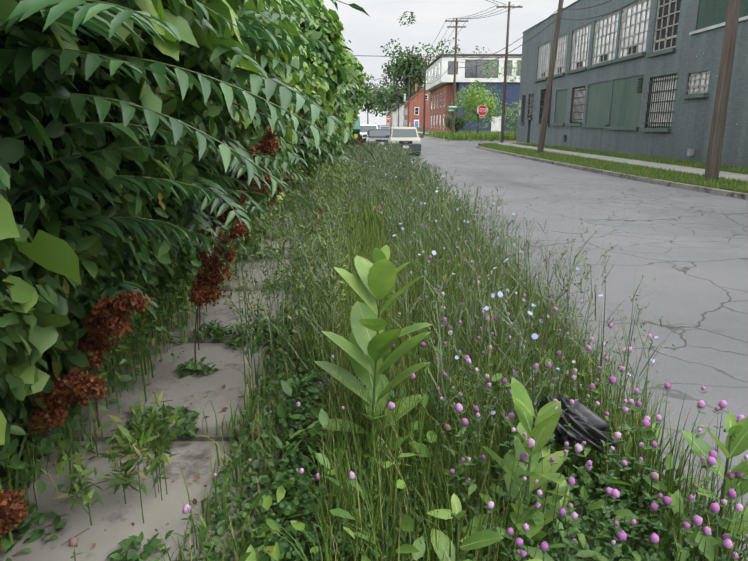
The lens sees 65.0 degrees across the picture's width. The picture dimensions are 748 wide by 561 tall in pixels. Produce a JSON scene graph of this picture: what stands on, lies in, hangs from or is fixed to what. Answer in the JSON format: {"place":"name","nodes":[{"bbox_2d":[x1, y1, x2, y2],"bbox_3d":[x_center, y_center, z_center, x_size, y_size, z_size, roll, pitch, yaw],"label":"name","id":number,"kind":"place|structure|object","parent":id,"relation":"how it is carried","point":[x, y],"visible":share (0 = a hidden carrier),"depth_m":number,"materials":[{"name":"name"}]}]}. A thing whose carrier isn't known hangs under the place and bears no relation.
{"place":"outdoors","nodes":[
{"label":"outdoors","id":0,"kind":"place"},
{"bbox_2d":[0,191,297,560],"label":"plants","id":1,"kind":"object","parent":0,"point":[41,489],"visible":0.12,"depth_m":3.41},
{"bbox_2d":[0,192,305,550],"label":"grass","id":2,"kind":"structure","parent":0,"point":[134,328],"depth_m":3.89,"materials":[{"name":"green plant"}]},
{"bbox_2d":[0,180,324,560],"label":"pavement","id":3,"kind":"structure","parent":0,"point":[116,516],"depth_m":3.07,"materials":[{"name":"concrete"}]},
{"bbox_2d":[53,390,195,525],"bbox_3d":[-1.084,0.811,2.595,0.563,0.565,0.514,0,15,-1],"label":"weed","id":4,"kind":"object","parent":3,"relation":"on","point":[139,439],"depth_m":2.59,"materials":[{"name":"green plant"}]},
{"bbox_2d":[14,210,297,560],"bbox_3d":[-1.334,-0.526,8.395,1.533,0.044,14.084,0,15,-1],"label":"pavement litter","id":5,"kind":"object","parent":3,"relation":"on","point":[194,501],"depth_m":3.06,"materials":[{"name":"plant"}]},
{"bbox_2d":[68,461,255,560],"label":"weeds","id":6,"kind":"object","parent":3,"relation":"on","point":[251,486],"depth_m":2.60,"materials":[{"name":"green plant"}]},
{"bbox_2d":[69,458,250,546],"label":"clover heads","id":7,"kind":"object","parent":6,"relation":"attached to","point":[73,541],"visible":0.98,"depth_m":2.40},
{"bbox_2d":[0,194,324,560],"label":"weeds","id":8,"kind":"object","parent":3,"relation":"on","point":[151,546],"visible":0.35,"depth_m":3.30,"materials":[{"name":"green plant"}]},
{"bbox_2d":[57,185,325,444],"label":"grass","id":9,"kind":"structure","parent":3,"relation":"on","point":[207,395],"depth_m":3.28,"materials":[{"name":"green plant"}]},
{"bbox_2d":[154,209,327,560],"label":"grass","id":10,"kind":"structure","parent":3,"relation":"on","point":[227,522],"depth_m":2.88,"materials":[{"name":"green plant"}]},
{"bbox_2d":[233,143,350,262],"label":"leaves","id":11,"kind":"object","parent":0,"point":[303,186],"depth_m":8.93,"materials":[{"name":"green plant"}]},
{"bbox_2d":[349,117,361,144],"bbox_3d":[-1.782,-8.528,34.459,2.130,2.125,1.841,-1,15,-3],"label":"tractor","id":12,"kind":"object","parent":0,"point":[356,133],"visible":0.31,"depth_m":33.75,"materials":[{"name":"green metal"}]},
{"bbox_2d":[354,159,465,220],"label":"flowers","id":13,"kind":"object","parent":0,"point":[399,196],"visible":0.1,"depth_m":9.25,"materials":[{"name":"plant"}]},
{"bbox_2d":[380,125,447,139],"bbox_3d":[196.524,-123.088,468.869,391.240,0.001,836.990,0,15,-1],"label":"lot lawn","id":14,"kind":"structure","parent":0,"point":[422,133],"depth_m":106.77,"materials":[{"name":"green plant"}]},
{"bbox_2d":[390,103,400,126],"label":"house","id":15,"kind":"structure","parent":14,"relation":"on","point":[393,114],"depth_m":207.80,"materials":[{"name":"white"}]},
{"bbox_2d":[395,94,407,126],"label":"white house","id":16,"kind":"structure","parent":14,"relation":"on","point":[401,115],"depth_m":171.93,"materials":[{"name":"white paint"}]},
{"bbox_2d":[403,84,431,130],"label":"brick house","id":17,"kind":"structure","parent":14,"relation":"on","point":[416,106],"depth_m":146.29,"materials":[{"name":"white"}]},
{"bbox_2d":[418,58,432,134],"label":"utility pole","id":18,"kind":"object","parent":14,"relation":"on","point":[425,60],"visible":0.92,"depth_m":91.54,"materials":[{"name":"brown wood"}]},
{"bbox_2d":[445,18,467,134],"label":"utility pole","id":19,"kind":"object","parent":14,"relation":"on","point":[454,78],"visible":0.92,"depth_m":62.13,"materials":[{"name":"brown wood"}]},
{"bbox_2d":[448,106,457,110],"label":"street name signs","id":20,"kind":"object","parent":19,"relation":"attached to","point":[452,107],"visible":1,"depth_m":63.22,"materials":[{"name":"teal metal"}]},
{"bbox_2d":[442,110,472,132],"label":"shrub","id":21,"kind":"object","parent":14,"relation":"on","point":[461,122],"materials":[{"name":"green plant"}]},
{"bbox_2d":[423,54,521,132],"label":"building","id":22,"kind":"structure","parent":14,"relation":"on","point":[441,97],"depth_m":84.17,"materials":[{"name":"blue"}]},
{"bbox_2d":[428,130,516,139],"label":"rough grass","id":23,"kind":"structure","parent":14,"relation":"on","point":[486,135],"depth_m":63.34,"materials":[{"name":"green plant"}]},
{"bbox_2d":[477,105,487,134],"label":"stop sign","id":24,"kind":"object","parent":23,"relation":"on","point":[482,110],"visible":1,"depth_m":51.81,"materials":[{"name":"red metal"}]},
{"bbox_2d":[451,61,520,133],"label":"young tree","id":25,"kind":"object","parent":14,"relation":"on","point":[476,96],"depth_m":67.28,"materials":[{"name":"green plant"}]},
{"bbox_2d":[500,101,518,132],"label":"shrub","id":26,"kind":"object","parent":14,"relation":"on","point":[514,118],"depth_m":66.37,"materials":[{"name":"green plant"}]},
{"bbox_2d":[323,0,576,124],"label":"sky","id":27,"kind":"structure","parent":0,"point":[366,34],"materials":[{"name":"white"}]},
{"bbox_2d":[352,0,636,109],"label":"overhead wires","id":28,"kind":"object","parent":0,"point":[492,54],"visible":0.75,"depth_m":58.45,"materials":[{"name":"black"}]},
{"bbox_2d":[262,140,747,560],"bbox_3d":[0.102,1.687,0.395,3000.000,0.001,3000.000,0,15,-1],"label":"ground","id":29,"kind":"structure","parent":0,"point":[575,491],"depth_m":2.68,"materials":[{"name":"green plant"}]},
{"bbox_2d":[0,0,304,492],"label":"hedge leaves","id":30,"kind":"object","parent":29,"relation":"on","point":[99,261],"visible":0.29,"depth_m":2.41,"materials":[{"name":"green plant"}]},
{"bbox_2d":[82,213,246,318],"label":"sumac leaves","id":31,"kind":"object","parent":30,"relation":"on","point":[108,290],"visible":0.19,"depth_m":3.10,"materials":[{"name":"green plant"}]},
{"bbox_2d":[102,218,238,289],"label":"leaf stems","id":32,"kind":"object","parent":31,"relation":"attached to","point":[171,260],"visible":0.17,"depth_m":3.88,"materials":[{"name":"green plant"}]},
{"bbox_2d":[67,0,307,100],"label":"leaves","id":33,"kind":"object","parent":30,"relation":"on","point":[226,9],"visible":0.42,"depth_m":2.42,"materials":[{"name":"green plant"}]},
{"bbox_2d":[12,147,311,512],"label":"plant stems","id":34,"kind":"object","parent":29,"relation":"on","point":[198,329],"visible":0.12,"depth_m":4.17,"materials":[{"name":"brown"}]},
{"bbox_2d":[0,126,365,548],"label":"sumac flower clusters","id":35,"kind":"object","parent":34,"relation":"attached to","point":[104,320],"visible":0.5,"depth_m":2.75,"materials":[{"name":"red plant"}]},
{"bbox_2d":[0,7,345,347],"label":"hedge","id":36,"kind":"object","parent":29,"relation":"on","point":[81,88],"depth_m":2.57,"materials":[{"name":"green plant"}]},
{"bbox_2d":[0,0,315,480],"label":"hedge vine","id":37,"kind":"object","parent":36,"relation":"attached to","point":[48,251],"visible":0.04,"depth_m":2.19,"materials":[{"name":"green plant"}]},
{"bbox_2d":[0,0,376,262],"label":"sumac leaves","id":38,"kind":"object","parent":37,"relation":"attached to","point":[24,59],"visible":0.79,"depth_m":2.06,"materials":[{"name":"green plant"}]},
{"bbox_2d":[0,0,360,253],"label":"ailanthus leaf rachis","id":39,"kind":"object","parent":38,"relation":"attached to","point":[11,98],"visible":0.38,"depth_m":1.99,"materials":[{"name":"green plant"}]},
{"bbox_2d":[240,11,350,218],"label":"ailanthus leaves","id":40,"kind":"object","parent":36,"relation":"on","point":[335,155],"visible":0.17,"depth_m":6.72,"materials":[{"name":"green plant"}]},
{"bbox_2d":[250,4,343,212],"bbox_3d":[-1.217,-2.482,8.619,1.488,2.147,9.600,0,15,-1],"label":"ailanthus leaf rachis","id":41,"kind":"object","parent":40,"relation":"attached to","point":[301,139],"visible":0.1,"depth_m":6.69,"materials":[{"name":"green plant"}]},
{"bbox_2d":[264,0,346,233],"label":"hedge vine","id":42,"kind":"object","parent":36,"relation":"attached to","point":[337,76],"visible":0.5,"depth_m":10.37,"materials":[{"name":"green plant"}]},
{"bbox_2d":[289,0,368,141],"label":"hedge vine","id":43,"kind":"object","parent":36,"relation":"attached to","point":[349,66],"visible":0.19,"depth_m":24.04,"materials":[{"name":"green plant"}]},
{"bbox_2d":[334,59,365,161],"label":"hedge leaves","id":44,"kind":"object","parent":36,"relation":"attached to","point":[352,95],"visible":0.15,"depth_m":24.52,"materials":[{"name":"green plant"}]},
{"bbox_2d":[183,243,329,560],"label":"pavement edge clover","id":45,"kind":"object","parent":29,"relation":"on","point":[222,516],"visible":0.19,"depth_m":2.83,"materials":[{"name":"green plant"}]},
{"bbox_2d":[196,157,372,411],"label":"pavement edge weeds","id":46,"kind":"object","parent":29,"relation":"on","point":[306,266],"depth_m":4.35,"materials":[{"name":"green plant"}]},
{"bbox_2d":[263,1,345,224],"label":"hedge leaves","id":47,"kind":"object","parent":29,"relation":"on","point":[330,145],"visible":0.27,"depth_m":11.42,"materials":[{"name":"green plant"}]},
{"bbox_2d":[307,245,431,441],"bbox_3d":[-0.025,0.403,2.922,0.620,1.184,0.631,0,15,-1],"label":"milkweed","id":48,"kind":"object","parent":29,"relation":"on","point":[378,280],"depth_m":2.93,"materials":[{"name":"green plant"}]},
{"bbox_2d":[326,256,416,432],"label":"leaf veins","id":49,"kind":"object","parent":48,"relation":"attached to","point":[365,357],"visible":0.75,"depth_m":2.96,"materials":[{"name":"green plant"}]},
{"bbox_2d":[359,83,389,123],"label":"tree","id":50,"kind":"object","parent":29,"relation":"on","point":[372,106],"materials":[{"name":"green plant"}]},
{"bbox_2d":[294,293,457,543],"bbox_3d":[-0.030,0.431,4.250,0.794,0.448,3.818,0,15,-1],"label":"clover","id":51,"kind":"object","parent":29,"relation":"on","point":[315,479],"depth_m":2.77,"materials":[{"name":"green plant"}]},
{"bbox_2d":[296,260,454,478],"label":"clover heads","id":52,"kind":"object","parent":51,"relation":"attached to","point":[390,406],"visible":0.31,"depth_m":2.75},
{"bbox_2d":[369,80,400,116],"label":"tree","id":53,"kind":"object","parent":29,"relation":"on","point":[383,106],"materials":[{"name":"green plant"}]},
{"bbox_2d":[324,177,469,228],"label":"wildflowers","id":54,"kind":"object","parent":29,"relation":"on","point":[392,203],"depth_m":9.48,"materials":[{"name":"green plant"}]},
{"bbox_2d":[323,140,474,212],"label":"grass","id":55,"kind":"structure","parent":29,"relation":"on","point":[380,151],"depth_m":13.19,"materials":[{"name":"green plant"}]},
{"bbox_2d":[395,87,402,126],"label":"utility pole","id":56,"kind":"object","parent":29,"relation":"on","point":[398,106],"visible":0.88,"depth_m":158.24,"materials":[{"name":"brown wood"}]},
{"bbox_2d":[379,73,423,111],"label":"tree","id":57,"kind":"object","parent":29,"relation":"on","point":[402,92],"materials":[{"name":"green plant"}]},
{"bbox_2d":[323,148,481,236],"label":"verge grass","id":58,"kind":"structure","parent":29,"relation":"on","point":[376,200],"depth_m":9.17,"materials":[{"name":"green plant"}]},
{"bbox_2d":[404,75,414,126],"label":"utility pole","id":59,"kind":"object","parent":29,"relation":"on","point":[409,76],"visible":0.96,"depth_m":122.28,"materials":[{"name":"brown wood"}]},
{"bbox_2d":[380,11,443,97],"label":"tall tree","id":60,"kind":"object","parent":29,"relation":"on","point":[402,66],"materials":[{"name":"green plant"}]},
{"bbox_2d":[438,38,491,54],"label":"tall tree","id":61,"kind":"object","parent":29,"relation":"on","point":[449,52],"visible":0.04,"depth_m":162.21,"materials":[{"name":"green plant"}]},
{"bbox_2d":[430,493,503,560],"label":"milkweed","id":62,"kind":"object","parent":29,"relation":"on","point":[472,538],"depth_m":2.05,"materials":[{"name":"green plant"}]},
{"bbox_2d":[434,496,499,560],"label":"leaf veins","id":63,"kind":"object","parent":62,"relation":"attached to","point":[464,545],"visible":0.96,"depth_m":2.05,"materials":[{"name":"green plant"}]},
{"bbox_2d":[419,135,516,140],"bbox_3d":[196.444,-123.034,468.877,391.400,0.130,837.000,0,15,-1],"label":"kerb","id":64,"kind":"structure","parent":29,"relation":"on","point":[467,140],"depth_m":61.46,"materials":[{"name":"concrete"}]},
{"bbox_2d":[238,234,720,560],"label":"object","id":65,"kind":"object","parent":29,"relation":"on","point":[272,524],"visible":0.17,"depth_m":2.42,"materials":[{"name":"green plant"}]},
{"bbox_2d":[537,393,620,453],"bbox_3d":[0.938,0.672,2.708,0.416,0.223,0.252,21,28,13],"label":"plastic bag","id":66,"kind":"object","parent":65,"relation":"on","point":[590,428],"visible":0.65,"depth_m":2.65,"materials":[{"name":"black plastic"}]},
{"bbox_2d":[245,300,747,560],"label":"clover leaves","id":67,"kind":"object","parent":29,"relation":"on","point":[641,550],"visible":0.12,"depth_m":2.51,"materials":[{"name":"green plant"}]},
{"bbox_2d":[468,377,568,548],"bbox_3d":[0.616,0.780,2.338,0.336,0.755,0.484,9,18,32],"label":"milkweed","id":68,"kind":"object","parent":29,"relation":"on","point":[547,420],"depth_m":2.35,"materials":[{"name":"green plant"}]},
{"bbox_2d":[487,400,562,531],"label":"milkweed ribs","id":69,"kind":"object","parent":68,"relation":"attached to","point":[532,452],"visible":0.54,"depth_m":2.37,"materials":[{"name":"green plant"}]},
{"bbox_2d":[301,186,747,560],"bbox_3d":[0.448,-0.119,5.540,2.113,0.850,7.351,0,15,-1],"label":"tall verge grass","id":70,"kind":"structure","parent":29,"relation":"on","point":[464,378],"depth_m":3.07,"materials":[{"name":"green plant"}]},
{"bbox_2d":[377,175,676,454],"bbox_3d":[0.852,-0.335,5.864,1.829,1.101,6.950,0,15,-1],"label":"chicory","id":71,"kind":"object","parent":29,"relation":"on","point":[518,285],"depth_m":3.86,"materials":[{"name":"green plant"}]},
{"bbox_2d":[389,214,747,560],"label":"clover","id":72,"kind":"object","parent":29,"relation":"on","point":[566,541],"depth_m":2.32,"materials":[{"name":"green plant"}]},
{"bbox_2d":[389,209,747,558],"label":"clover heads","id":73,"kind":"object","parent":72,"relation":"attached to","point":[697,520],"visible":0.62,"depth_m":2.30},
{"bbox_2d":[680,412,747,539],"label":"milkweed","id":74,"kind":"object","parent":29,"relation":"on","point":[739,429],"depth_m":2.32,"materials":[{"name":"green plant"}]},
{"bbox_2d":[690,420,747,527],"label":"milkweed ribs","id":75,"kind":"object","parent":74,"relation":"attached to","point":[730,456],"visible":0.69,"depth_m":2.32,"materials":[{"name":"green plant"}]},
{"bbox_2d":[410,136,747,560],"bbox_3d":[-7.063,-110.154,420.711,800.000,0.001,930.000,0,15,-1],"label":"road","id":76,"kind":"structure","parent":0,"point":[687,249],"depth_m":7.65,"materials":[{"name":"grey asphalt"}]},
{"bbox_2d":[360,123,377,142],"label":"van","id":77,"kind":"object","parent":76,"relation":"on","point":[364,128],"depth_m":46.96,"materials":[{"name":"white metal"}]},
{"bbox_2d":[364,129,389,146],"bbox_3d":[0.381,-9.739,40.666,2.220,1.494,4.767,-1,15,-3],"label":"car","id":78,"kind":"object","parent":76,"relation":"on","point":[373,135],"visible":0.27,"depth_m":39.67,"materials":[{"name":"black"}]},
{"bbox_2d":[378,126,390,128],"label":"silver car","id":79,"kind":"object","parent":76,"relation":"on","point":[384,127],"visible":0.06,"depth_m":98.39,"materials":[{"name":"grey metal"}]},
{"bbox_2d":[386,127,423,155],"bbox_3d":[1.756,-8.225,34.548,2.155,1.714,4.517,0,15,0],"label":"car","id":80,"kind":"object","parent":76,"relation":"on","point":[406,136],"visible":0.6,"depth_m":33.51,"materials":[{"name":"beige metal"}]},
{"bbox_2d":[476,143,747,199],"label":"kerb","id":81,"kind":"structure","parent":76,"relation":"on","point":[732,194],"depth_m":18.33,"materials":[{"name":"concrete"}]},
{"bbox_2d":[478,143,747,193],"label":"verge lawn","id":82,"kind":"structure","parent":0,"point":[644,167],"depth_m":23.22,"materials":[{"name":"green plant"}]},
{"bbox_2d":[496,2,522,142],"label":"utility pole","id":83,"kind":"object","parent":82,"relation":"on","point":[504,86],"visible":0.98,"depth_m":55.37,"materials":[{"name":"brown wood"}]},
{"bbox_2d":[537,0,563,152],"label":"utility pole","id":84,"kind":"object","parent":82,"relation":"on","point":[540,148],"visible":0.85,"depth_m":32.59,"materials":[{"name":"brown wood"}]},
{"bbox_2d":[511,142,747,173],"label":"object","id":85,"kind":"structure","parent":82,"relation":"on","point":[695,164],"depth_m":27.85,"materials":[{"name":"green plant"}]},
{"bbox_2d":[516,0,747,168],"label":"factory building","id":86,"kind":"structure","parent":82,"relation":"on","point":[639,77],"depth_m":31.37,"materials":[{"name":"grey paint"}]},
{"bbox_2d":[704,0,740,180],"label":"utility pole","id":87,"kind":"object","parent":82,"relation":"on","point":[713,161],"visible":0.9,"depth_m":16.69,"materials":[{"name":"brown wood"}]},
{"bbox_2d":[498,143,747,181],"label":"pavement","id":88,"kind":"structure","parent":0,"point":[741,177],"depth_m":24.84,"materials":[{"name":"concrete"}]},
{"label":"lawn","id":89,"kind":"structure","parent":0,"visible":0},
{"bbox_2d":[358,72,373,111],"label":"hedge","id":90,"kind":"object","parent":89,"relation":"on","point":[361,103],"visible":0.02,"depth_m":118.94,"materials":[{"name":"green plant"}]},
{"bbox_2d":[365,72,375,103],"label":"tree","id":91,"kind":"object","parent":89,"relation":"on","point":[371,77],"depth_m":172.10,"materials":[{"name":"green plant"}]}
]}

